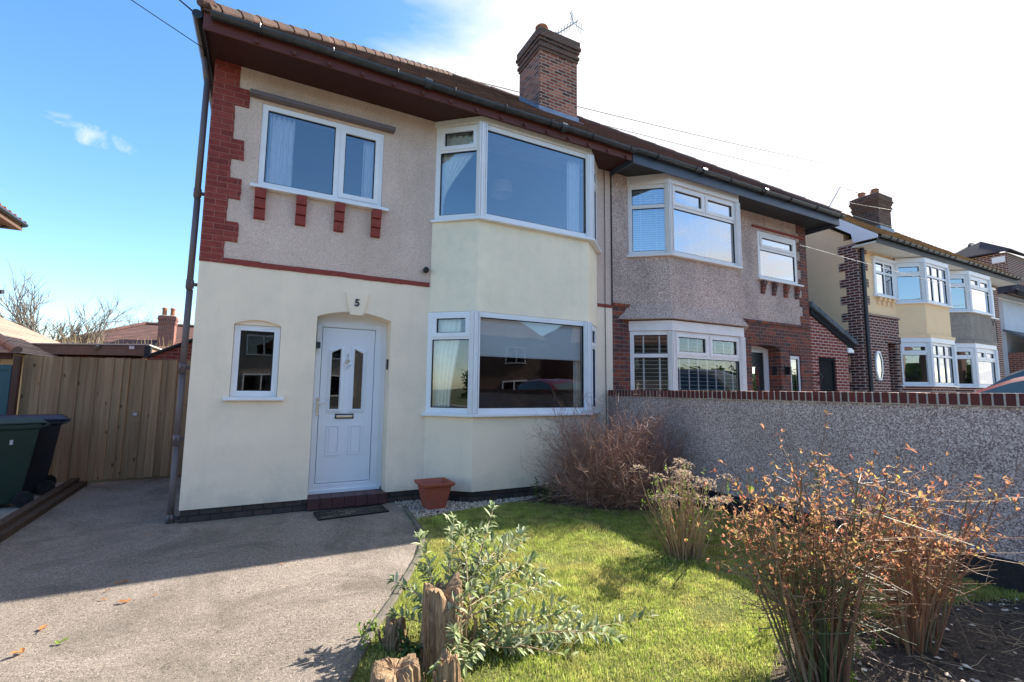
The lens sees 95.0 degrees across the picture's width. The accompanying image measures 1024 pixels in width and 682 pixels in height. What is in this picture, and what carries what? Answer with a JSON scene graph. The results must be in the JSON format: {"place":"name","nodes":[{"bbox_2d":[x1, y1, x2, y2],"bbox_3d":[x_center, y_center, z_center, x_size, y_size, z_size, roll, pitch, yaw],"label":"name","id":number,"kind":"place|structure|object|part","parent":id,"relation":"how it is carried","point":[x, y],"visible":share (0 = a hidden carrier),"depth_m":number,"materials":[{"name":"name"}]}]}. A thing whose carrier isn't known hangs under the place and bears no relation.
{"place":"outdoors","nodes":[
{"label":"outdoors","id":0,"kind":"place"},
{"bbox_2d":[0,482,63,518],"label":"side path","id":1,"kind":"structure","parent":0,"point":[6,509],"depth_m":5.94,"materials":[{"name":"grey concrete"}]},
{"bbox_2d":[7,356,22,414],"bbox_3d":[-7.802,1.251,7.298,0.075,2.040,0.100,4,-7,-28],"label":"gate post","id":2,"kind":"object","parent":1,"relation":"on","point":[14,385],"visible":0.5,"depth_m":7.33,"materials":[{"name":"brown wood"}]},
{"bbox_2d":[0,364,12,414],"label":"side gate","id":3,"kind":"structure","parent":2,"relation":"attached to","point":[5,375],"depth_m":7.32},
{"bbox_2d":[0,417,50,507],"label":"wheelie bin","id":4,"kind":"object","parent":1,"relation":"on","point":[18,437],"visible":0.96,"depth_m":6.00,"materials":[{"name":"plastic"}]},
{"bbox_2d":[0,414,70,494],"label":"wheelie bin","id":5,"kind":"object","parent":1,"relation":"on","point":[39,480],"visible":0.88,"depth_m":6.72,"materials":[{"name":"plastic"}]},
{"bbox_2d":[56,444,316,484],"bbox_3d":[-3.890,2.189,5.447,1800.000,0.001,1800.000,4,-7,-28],"label":"ground","id":6,"kind":"structure","parent":0,"point":[130,478],"depth_m":8.32,"materials":[{"name":"grey concrete"}]},
{"bbox_2d":[0,203,27,293],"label":"detached house","id":7,"kind":"structure","parent":6,"relation":"on","point":[9,219],"depth_m":12.42,"materials":[{"name":"red brick"}]},
{"bbox_2d":[0,317,59,414],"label":"garage","id":8,"kind":"structure","parent":6,"relation":"on","point":[15,338],"depth_m":10.40,"materials":[{"name":"tile"}]},
{"bbox_2d":[34,316,56,338],"bbox_3d":[-24.686,1.311,24.491,3.238,5.304,4.146,4,-7,-28],"label":"bare tree","id":9,"kind":"object","parent":6,"relation":"on","point":[47,330],"visible":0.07,"depth_m":24.32,"materials":[{"name":"brown plant"}]},
{"bbox_2d":[0,269,128,343],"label":"bare tree","id":10,"kind":"object","parent":6,"relation":"on","point":[60,329],"visible":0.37,"depth_m":19.92,"materials":[{"name":"brown plant"}]},
{"bbox_2d":[0,265,141,343],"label":"bare tree","id":11,"kind":"object","parent":6,"relation":"on","point":[76,334],"visible":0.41,"depth_m":20.26,"materials":[{"name":"brown plant"}]},
{"bbox_2d":[14,343,160,359],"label":"flat roofed outbuilding","id":12,"kind":"structure","parent":6,"relation":"on","point":[125,351],"depth_m":11.48,"materials":[{"name":"red brick"}]},
{"bbox_2d":[44,332,171,346],"bbox_3d":[-16.202,1.542,18.872,6.663,3.682,2.695,4,-7,-28],"label":"hedge","id":13,"kind":"object","parent":6,"relation":"on","point":[104,339],"visible":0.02,"depth_m":18.82,"materials":[{"name":"brown plant"}]},
{"bbox_2d":[55,307,193,348],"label":"house","id":14,"kind":"structure","parent":6,"relation":"on","point":[166,328],"depth_m":29.91,"materials":[{"name":"red brick"}]},
{"bbox_2d":[112,302,143,326],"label":"bare tree","id":15,"kind":"object","parent":6,"relation":"on","point":[128,316],"visible":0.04,"depth_m":45.50,"materials":[{"name":"brown plant"}]},
{"bbox_2d":[118,304,180,325],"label":"bare tree","id":16,"kind":"object","parent":6,"relation":"on","point":[138,321],"visible":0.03,"depth_m":44.82,"materials":[{"name":"brown plant"}]},
{"bbox_2d":[143,338,192,360],"bbox_3d":[-6.907,0.975,10.375,2.030,3.250,0.400,4,-7,-28],"label":"extension","id":17,"kind":"object","parent":6,"relation":"on","point":[172,352],"visible":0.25,"depth_m":10.06,"materials":[{"name":"brick"}]},
{"bbox_2d":[338,505,426,681],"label":"kerb","id":18,"kind":"structure","parent":6,"relation":"on","point":[348,674],"depth_m":3.26,"materials":[{"name":"concrete"}]},
{"bbox_2d":[165,0,637,523],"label":"semi detached house","id":19,"kind":"structure","parent":6,"relation":"on","point":[328,297],"depth_m":6.80,"materials":[{"name":"white paint"}]},
{"bbox_2d":[131,0,201,46],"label":"overhead wire","id":20,"kind":"object","parent":19,"relation":"attached to","point":[165,22],"visible":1,"depth_m":5.42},
{"bbox_2d":[223,324,283,400],"bbox_3d":[-3.266,0.277,5.999,0.670,0.958,0.200,4,-7,-28],"label":"window","id":21,"kind":"structure","parent":19,"relation":"in","point":[235,394],"depth_m":5.98,"materials":[{"name":"plastic"}]},
{"bbox_2d":[266,114,295,186],"bbox_3d":[-3.170,-2.575,6.441,0.314,1.080,0.054,4,-7,-28],"label":"curtain","id":22,"kind":"object","parent":19,"relation":"hanging from","point":[281,152],"visible":0.9,"depth_m":6.44,"materials":[{"name":"white fabric"}]},
{"bbox_2d":[250,104,388,212],"bbox_3d":[-2.622,-2.541,6.584,1.780,1.201,0.175,4,-7,-28],"label":"window","id":23,"kind":"structure","parent":19,"relation":"in","point":[341,130],"depth_m":6.66,"materials":[{"name":"plastic"}]},
{"bbox_2d":[315,327,374,483],"bbox_3d":[-2.374,0.897,6.670,0.758,2.156,0.126,4,-7,-28],"label":"front door","id":24,"kind":"structure","parent":19,"relation":"in","point":[344,402],"depth_m":6.69,"materials":[{"name":"white plastic"}]},
{"bbox_2d":[361,140,373,198],"bbox_3d":[-2.121,-2.506,6.988,0.204,1.080,0.054,4,-7,-28],"label":"curtain","id":25,"kind":"object","parent":19,"relation":"hanging from","point":[367,169],"visible":0.56,"depth_m":6.97,"materials":[{"name":"white fabric"}]},
{"bbox_2d":[433,319,461,406],"bbox_3d":[-0.987,0.340,7.058,0.464,1.400,0.040,-1,-6,13],"label":"curtain","id":26,"kind":"object","parent":19,"relation":"hanging from","point":[446,353],"visible":0.78,"depth_m":7.05,"materials":[{"name":"white fabric"}]},
{"bbox_2d":[441,133,474,214],"bbox_3d":[-0.794,-2.598,7.352,0.666,1.370,0.040,0,-6,10],"label":"curtain","id":27,"kind":"object","parent":19,"relation":"hanging from","point":[454,165],"visible":0.69,"depth_m":7.39,"materials":[{"name":"white fabric"}]},
{"bbox_2d":[490,177,512,199],"bbox_3d":[-0.205,-3.064,9.272,0.440,0.370,0.440,4,-7,-28],"label":"pendant lamp","id":28,"kind":"object","parent":19,"relation":"hanging from","point":[501,188],"visible":1,"depth_m":9.14,"materials":[{"name":"white glass"}]},
{"bbox_2d":[421,311,600,416],"bbox_3d":[0.253,0.408,7.520,3.315,1.540,0.618,4,-7,-28],"label":"window","id":29,"kind":"structure","parent":19,"relation":"in","point":[472,318],"depth_m":7.02,"materials":[{"name":"plastic"}]},
{"bbox_2d":[430,121,601,253],"bbox_3d":[0.327,-2.515,7.847,3.305,1.545,0.618,4,-7,-28],"label":"window","id":30,"kind":"structure","parent":19,"relation":"in","point":[480,131],"depth_m":7.36,"materials":[{"name":"plastic"}]},
{"bbox_2d":[480,318,580,360],"bbox_3d":[0.304,-0.024,7.445,1.910,0.605,0.023,4,-7,-28],"label":"roller blind","id":31,"kind":"object","parent":19,"relation":"attached to","point":[510,339],"visible":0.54,"depth_m":7.42,"materials":[{"name":"white fabric"}]},
{"bbox_2d":[555,10,583,34],"bbox_3d":[1.246,-7.633,11.506,1.031,0.917,0.329,0,-6,5],"label":"tv aerial","id":32,"kind":"object","parent":19,"relation":"attached to","point":[572,22],"visible":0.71,"depth_m":11.48,"materials":[{"name":"metal"}]},
{"bbox_2d":[567,159,579,231],"bbox_3d":[1.076,-2.489,8.188,0.273,1.370,0.034,4,-7,-28],"label":"curtain","id":33,"kind":"object","parent":19,"relation":"hanging from","point":[573,174],"visible":0.88,"depth_m":8.18,"materials":[{"name":"white fabric"}]},
{"bbox_2d":[573,361,580,406],"bbox_3d":[1.099,0.454,7.911,0.143,1.400,0.034,4,-7,-28],"label":"curtain","id":34,"kind":"object","parent":19,"relation":"hanging from","point":[576,375],"visible":0.49,"depth_m":7.88,"materials":[{"name":"grey fabric"}]},
{"bbox_2d":[608,390,1023,594],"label":"garden wall","id":35,"kind":"structure","parent":6,"relation":"on","point":[981,434],"depth_m":4.86,"materials":[{"name":"concrete"}]},
{"bbox_2d":[809,301,856,391],"bbox_3d":[6.904,1.252,14.545,1.940,3.887,6.180,4,-7,-28],"label":"side extension","id":36,"kind":"object","parent":6,"relation":"on","point":[830,337],"visible":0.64,"depth_m":11.97,"materials":[{"name":"brick"}]},
{"bbox_2d":[818,357,835,391],"bbox_3d":[7.952,1.673,11.834,0.760,2.510,0.080,4,-7,-28],"label":"side door","id":37,"kind":"structure","parent":36,"relation":"in","point":[826,365],"depth_m":11.95,"materials":[{"name":"black wood"}]},
{"bbox_2d":[0,477,419,681],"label":"driveway","id":38,"kind":"structure","parent":0,"point":[233,600],"depth_m":3.70,"materials":[{"name":"concrete"}]},
{"bbox_2d":[9,648,24,653],"bbox_3d":[-2.922,1.841,2.776,0.039,0.024,0.082,1,-6,-2],"label":"fallen leaf","id":39,"kind":"object","parent":38,"relation":"on","point":[22,650],"visible":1,"depth_m":2.78,"materials":[{"name":"orange plant"}]},
{"bbox_2d":[0,477,79,530],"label":"timber sleeper","id":40,"kind":"object","parent":38,"relation":"on","point":[15,516],"visible":0.51,"depth_m":5.83,"materials":[{"name":"brown wood"}]},
{"bbox_2d":[0,481,87,542],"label":"timber sleeper","id":41,"kind":"object","parent":38,"relation":"on","point":[20,523],"visible":0.77,"depth_m":5.73,"materials":[{"name":"brown wood"}]},
{"bbox_2d":[55,637,70,643],"bbox_3d":[-2.787,1.857,2.902,0.081,0.023,0.033,3,-6,-17],"label":"fallen leaf","id":42,"kind":"object","parent":38,"relation":"on","point":[58,641],"visible":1,"depth_m":2.91,"materials":[{"name":"plant"}]},
{"bbox_2d":[18,355,190,481],"bbox_3d":[-6.604,1.319,8.020,2.711,2.042,0.112,4,-7,-28],"label":"board fence","id":43,"kind":"object","parent":38,"relation":"on","point":[120,412],"visible":0.7,"depth_m":7.89,"materials":[{"name":"brown wood"}]},
{"bbox_2d":[313,504,388,520],"bbox_3d":[-2.068,2.202,6.045,0.862,0.014,0.401,4,-7,-31],"label":"door mat","id":44,"kind":"object","parent":38,"relation":"on","point":[347,512],"depth_m":6.01,"materials":[{"name":"black rubber"}]},
{"bbox_2d":[0,0,1023,339],"label":"sky","id":45,"kind":"structure","parent":0,"point":[101,100],"materials":[{"name":"blue"}]},
{"bbox_2d":[517,95,845,391],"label":"semi detached house","id":46,"kind":"structure","parent":0,"point":[748,297],"depth_m":9.85,"materials":[{"name":"concrete"}]},
{"bbox_2d":[632,189,664,249],"bbox_3d":[2.665,-2.322,9.177,0.594,1.298,0.062,0,-6,8],"label":"venetian blind","id":47,"kind":"object","parent":46,"relation":"attached to","point":[655,192],"visible":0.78,"depth_m":9.17,"materials":[{"name":"white plastic"}]},
{"bbox_2d":[635,336,667,389],"bbox_3d":[2.638,0.554,8.863,0.588,1.445,0.062,0,-6,8],"label":"window shutter","id":48,"kind":"object","parent":46,"relation":"attached to","point":[659,376],"depth_m":8.85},
{"bbox_2d":[627,182,742,277],"bbox_3d":[3.786,-2.251,9.652,3.305,1.435,0.614,4,-7,-28],"label":"window","id":49,"kind":"structure","parent":46,"relation":"in","point":[725,214],"depth_m":9.35,"materials":[{"name":"plastic"}]},
{"bbox_2d":[630,331,746,390],"bbox_3d":[3.738,0.626,9.357,3.150,1.480,0.591,4,-7,-28],"label":"window","id":50,"kind":"structure","parent":46,"relation":"in","point":[673,352],"depth_m":8.90,"materials":[{"name":"plastic"}]},
{"bbox_2d":[674,193,724,259],"bbox_3d":[3.808,-2.267,9.610,1.750,1.292,0.062,4,-7,-28],"label":"venetian blind","id":51,"kind":"object","parent":46,"relation":"attached to","point":[690,199],"visible":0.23,"depth_m":9.53,"materials":[{"name":"white plastic"}]},
{"bbox_2d":[679,338,736,390],"bbox_3d":[3.817,0.606,9.230,1.750,1.445,0.062,4,-7,-28],"label":"window shutter","id":52,"kind":"object","parent":46,"relation":"attached to","point":[707,381],"depth_m":9.20,"materials":[{"name":"white wood"}]},
{"bbox_2d":[752,352,763,390],"bbox_3d":[5.643,1.479,10.956,0.820,2.460,0.050,4,-7,-28],"label":"front door","id":53,"kind":"structure","parent":46,"relation":"in","point":[757,358],"depth_m":11.11,"materials":[{"name":"black plastic"}]},
{"bbox_2d":[756,231,803,286],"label":"window","id":54,"kind":"structure","parent":46,"relation":"in","point":[777,262],"depth_m":11.29,"materials":[{"name":"plastic"}]},
{"bbox_2d":[791,359,794,390],"bbox_3d":[6.745,1.022,11.361,0.290,1.202,0.062,4,-7,-28],"label":"venetian blind","id":55,"kind":"object","parent":46,"relation":"attached to","point":[792,377],"visible":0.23,"depth_m":11.42,"materials":[{"name":"white plastic"}]},
{"bbox_2d":[790,356,800,390],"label":"window","id":56,"kind":"structure","parent":46,"relation":"in","point":[797,364],"depth_m":11.34,"materials":[{"name":"plastic"}]},
{"bbox_2d":[478,81,915,179],"bbox_3d":[14.355,-9.600,23.851,38.895,7.712,0.036,5,-7,-34],"label":"overhead wire","id":57,"kind":"object","parent":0,"point":[691,133],"visible":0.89,"depth_m":18.61,"materials":[{"name":"grey metal"}]},
{"bbox_2d":[396,487,1023,681],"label":"garden soil","id":58,"kind":"structure","parent":0,"point":[992,647],"depth_m":2.97,"materials":[{"name":"brown soil"}]},
{"bbox_2d":[394,493,557,518],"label":"gravel","id":59,"kind":"structure","parent":58,"relation":"on","point":[453,506],"depth_m":6.48,"materials":[{"name":"grey gravel"}]},
{"bbox_2d":[414,477,454,509],"bbox_3d":[-1.062,2.084,6.384,0.446,0.350,0.446,4,-7,-28],"label":"plant pot","id":60,"kind":"object","parent":59,"relation":"on","point":[434,493],"visible":1,"depth_m":6.27,"materials":[{"name":"plastic"}]},
{"bbox_2d":[531,477,563,504],"bbox_3d":[0.504,2.178,6.838,0.470,0.357,0.535,-4,-7,36],"label":"green plant","id":61,"kind":"object","parent":58,"relation":"on","point":[543,494],"visible":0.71,"depth_m":6.77,"materials":[{"name":"green plant"}]},
{"bbox_2d":[510,380,715,516],"bbox_3d":[1.259,1.622,6.540,2.543,2.226,2.904,4,-7,-28],"label":"bare bush","id":62,"kind":"object","parent":58,"relation":"on","point":[595,473],"visible":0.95,"depth_m":6.38,"materials":[{"name":"brown plant"}]},
{"bbox_2d":[351,503,1023,681],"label":"lawn","id":63,"kind":"structure","parent":58,"relation":"on","point":[373,644],"depth_m":3.35,"materials":[{"name":"green plant"}]},
{"bbox_2d":[357,609,400,649],"bbox_3d":[-0.842,1.837,2.997,0.305,0.145,0.276,3,-6,-18],"label":"green plant","id":64,"kind":"object","parent":63,"relation":"on","point":[364,628],"visible":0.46,"depth_m":2.98,"materials":[{"name":"green plant"}]},
{"bbox_2d":[377,616,408,652],"bbox_3d":[-0.738,1.831,2.937,0.179,0.204,0.204,4,-7,-28],"label":"tree stump","id":65,"kind":"object","parent":63,"relation":"on","point":[391,639],"visible":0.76,"depth_m":2.91,"materials":[{"name":"brown wood"}]},
{"bbox_2d":[370,653,424,681],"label":"tree stump","id":66,"kind":"object","parent":63,"relation":"on","point":[401,669],"visible":1,"depth_m":2.36,"materials":[{"name":"brown wood"}]},
{"bbox_2d":[397,628,423,662],"bbox_3d":[-0.563,1.802,2.765,0.255,0.188,0.271,4,-7,-28],"label":"green plant","id":67,"kind":"object","parent":63,"relation":"on","point":[405,643],"visible":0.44,"depth_m":2.77,"materials":[{"name":"green plant"}]},
{"bbox_2d":[432,648,462,681],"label":"tree stump","id":68,"kind":"object","parent":63,"relation":"on","point":[448,667],"visible":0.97,"depth_m":2.37,"materials":[{"name":"brown wood"}]},
{"bbox_2d":[419,572,477,675],"bbox_3d":[-0.384,1.675,2.787,0.332,0.493,0.337,4,-7,-28],"label":"tree stump","id":69,"kind":"object","parent":63,"relation":"on","point":[434,623],"visible":0.71,"depth_m":2.72,"materials":[{"name":"brown wood"}]},
{"bbox_2d":[385,500,658,680],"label":"grey leaved shrub","id":70,"kind":"object","parent":63,"relation":"on","point":[507,640],"visible":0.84,"depth_m":2.98,"materials":[{"name":"green plant"}]},
{"bbox_2d":[631,458,735,561],"bbox_3d":[1.759,1.634,4.591,1.109,0.944,0.911,1,-6,-3],"label":"hydrangea","id":71,"kind":"object","parent":63,"relation":"on","point":[682,548],"visible":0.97,"depth_m":4.52,"materials":[{"name":"brown plant"}]},
{"bbox_2d":[541,492,1023,681],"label":"litter","id":72,"kind":"object","parent":58,"relation":"on","point":[1016,643],"visible":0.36,"depth_m":3.06,"materials":[{"name":"brown plant"}]},
{"bbox_2d":[755,616,885,681],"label":"green plant","id":73,"kind":"object","parent":58,"relation":"on","point":[872,647],"visible":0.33,"depth_m":2.93,"materials":[{"name":"green plant"}]},
{"bbox_2d":[671,409,973,681],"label":"shrub","id":74,"kind":"object","parent":58,"relation":"on","point":[820,654],"visible":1,"depth_m":2.59,"materials":[{"name":"brown plant"}]},
{"bbox_2d":[726,476,1023,653],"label":"dry stalks","id":75,"kind":"object","parent":58,"relation":"on","point":[938,573],"visible":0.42,"depth_m":3.00,"materials":[{"name":"brown plant"}]},
{"bbox_2d":[809,449,1023,657],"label":"shrub","id":76,"kind":"object","parent":58,"relation":"on","point":[922,634],"visible":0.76,"depth_m":2.99,"materials":[{"name":"brown plant"}]},
{"bbox_2d":[836,585,1023,681],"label":"soil clods","id":77,"kind":"object","parent":58,"relation":"on","point":[889,640],"visible":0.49,"depth_m":2.90,"materials":[{"name":"brown soil"}]},
{"bbox_2d":[853,598,1020,681],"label":"stones","id":78,"kind":"object","parent":58,"relation":"on","point":[945,673],"visible":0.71,"depth_m":2.79,"materials":[{"name":"grey stone"}]},
{"bbox_2d":[602,124,872,188],"bbox_3d":[13.764,-8.692,23.563,27.508,5.425,0.032,5,-7,-37],"label":"overhead wire","id":79,"kind":"object","parent":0,"point":[722,154],"visible":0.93,"depth_m":19.53,"materials":[{"name":"grey metal"}]},
{"bbox_2d":[798,192,895,210],"bbox_3d":[10.418,-4.229,14.318,5.944,0.597,0.014,4,-7,-28],"label":"overhead wire","id":80,"kind":"object","parent":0,"point":[847,202],"visible":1,"depth_m":14.17,"materials":[{"name":"grey metal"}]},
{"bbox_2d":[805,188,961,392],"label":"semi detached house","id":81,"kind":"structure","parent":0,"point":[896,325],"depth_m":13.59,"materials":[{"name":"paint"}]},
{"bbox_2d":[829,186,860,205],"bbox_3d":[11.351,-4.799,16.003,2.078,0.980,0.038,4,-7,-28],"label":"tv aerial","id":82,"kind":"object","parent":81,"relation":"attached to","point":[839,193],"visible":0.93,"depth_m":15.88,"materials":[{"name":"metal"}]},
{"bbox_2d":[872,345,884,386],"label":"oval window","id":83,"kind":"structure","parent":81,"relation":"in","point":[875,354],"depth_m":12.95,"materials":[{"name":"plastic"}]},
{"bbox_2d":[872,259,899,300],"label":"window","id":84,"kind":"structure","parent":81,"relation":"in","point":[883,279],"depth_m":13.51,"materials":[{"name":"plastic"}]},
{"bbox_2d":[893,262,952,308],"bbox_3d":[12.560,-1.636,14.217,2.705,1.225,0.627,4,-7,-28],"label":"window","id":85,"kind":"structure","parent":81,"relation":"in","point":[932,293],"depth_m":13.87,"materials":[{"name":"plastic"}]},
{"bbox_2d":[900,342,959,386],"bbox_3d":[12.532,0.731,13.970,2.705,1.265,0.627,4,-7,-28],"label":"window","id":86,"kind":"structure","parent":81,"relation":"in","point":[941,359],"depth_m":13.63,"materials":[{"name":"plastic"}]},
{"bbox_2d":[853,215,933,237],"bbox_3d":[9.796,-2.883,11.927,4.503,0.297,0.014,4,-7,-30],"label":"overhead wire","id":87,"kind":"object","parent":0,"point":[894,227],"visible":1,"depth_m":11.82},
{"bbox_2d":[801,245,1021,303],"bbox_3d":[12.355,-1.511,12.974,15.452,0.229,0.014,4,-7,-29],"label":"overhead wire","id":88,"kind":"object","parent":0,"point":[903,273],"visible":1,"depth_m":11.21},
{"bbox_2d":[806,198,1023,392],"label":"semi detached house","id":89,"kind":"structure","parent":0,"point":[975,325],"depth_m":15.35,"materials":[{"name":"brick"}]},
{"bbox_2d":[949,274,994,316],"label":"window","id":90,"kind":"structure","parent":89,"relation":"in","point":[976,303],"depth_m":15.31,"materials":[{"name":"plastic"}]},
{"bbox_2d":[956,348,999,387],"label":"window","id":91,"kind":"structure","parent":89,"relation":"in","point":[985,370],"depth_m":15.05,"materials":[{"name":"plastic"}]},
{"bbox_2d":[991,290,998,319],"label":"window","id":92,"kind":"structure","parent":89,"relation":"in","point":[992,290],"depth_m":17.04,"materials":[{"name":"plastic"}]},
{"bbox_2d":[956,242,1023,376],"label":"detached house","id":93,"kind":"structure","parent":0,"point":[1011,313],"depth_m":19.43,"materials":[{"name":"stone"}]},
{"label":"neighbour driveway","id":94,"kind":"structure","parent":0,"visible":0},
{"bbox_2d":[974,376,1023,392],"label":"parked car","id":95,"kind":"object","parent":94,"relation":"on","point":[1014,385],"visible":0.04,"depth_m":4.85,"materials":[{"name":"red metal"}]},
{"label":"side window","id":96,"kind":"part","parent":95,"relation":"part of","materials":[{"name":"blue glass"}]}
]}

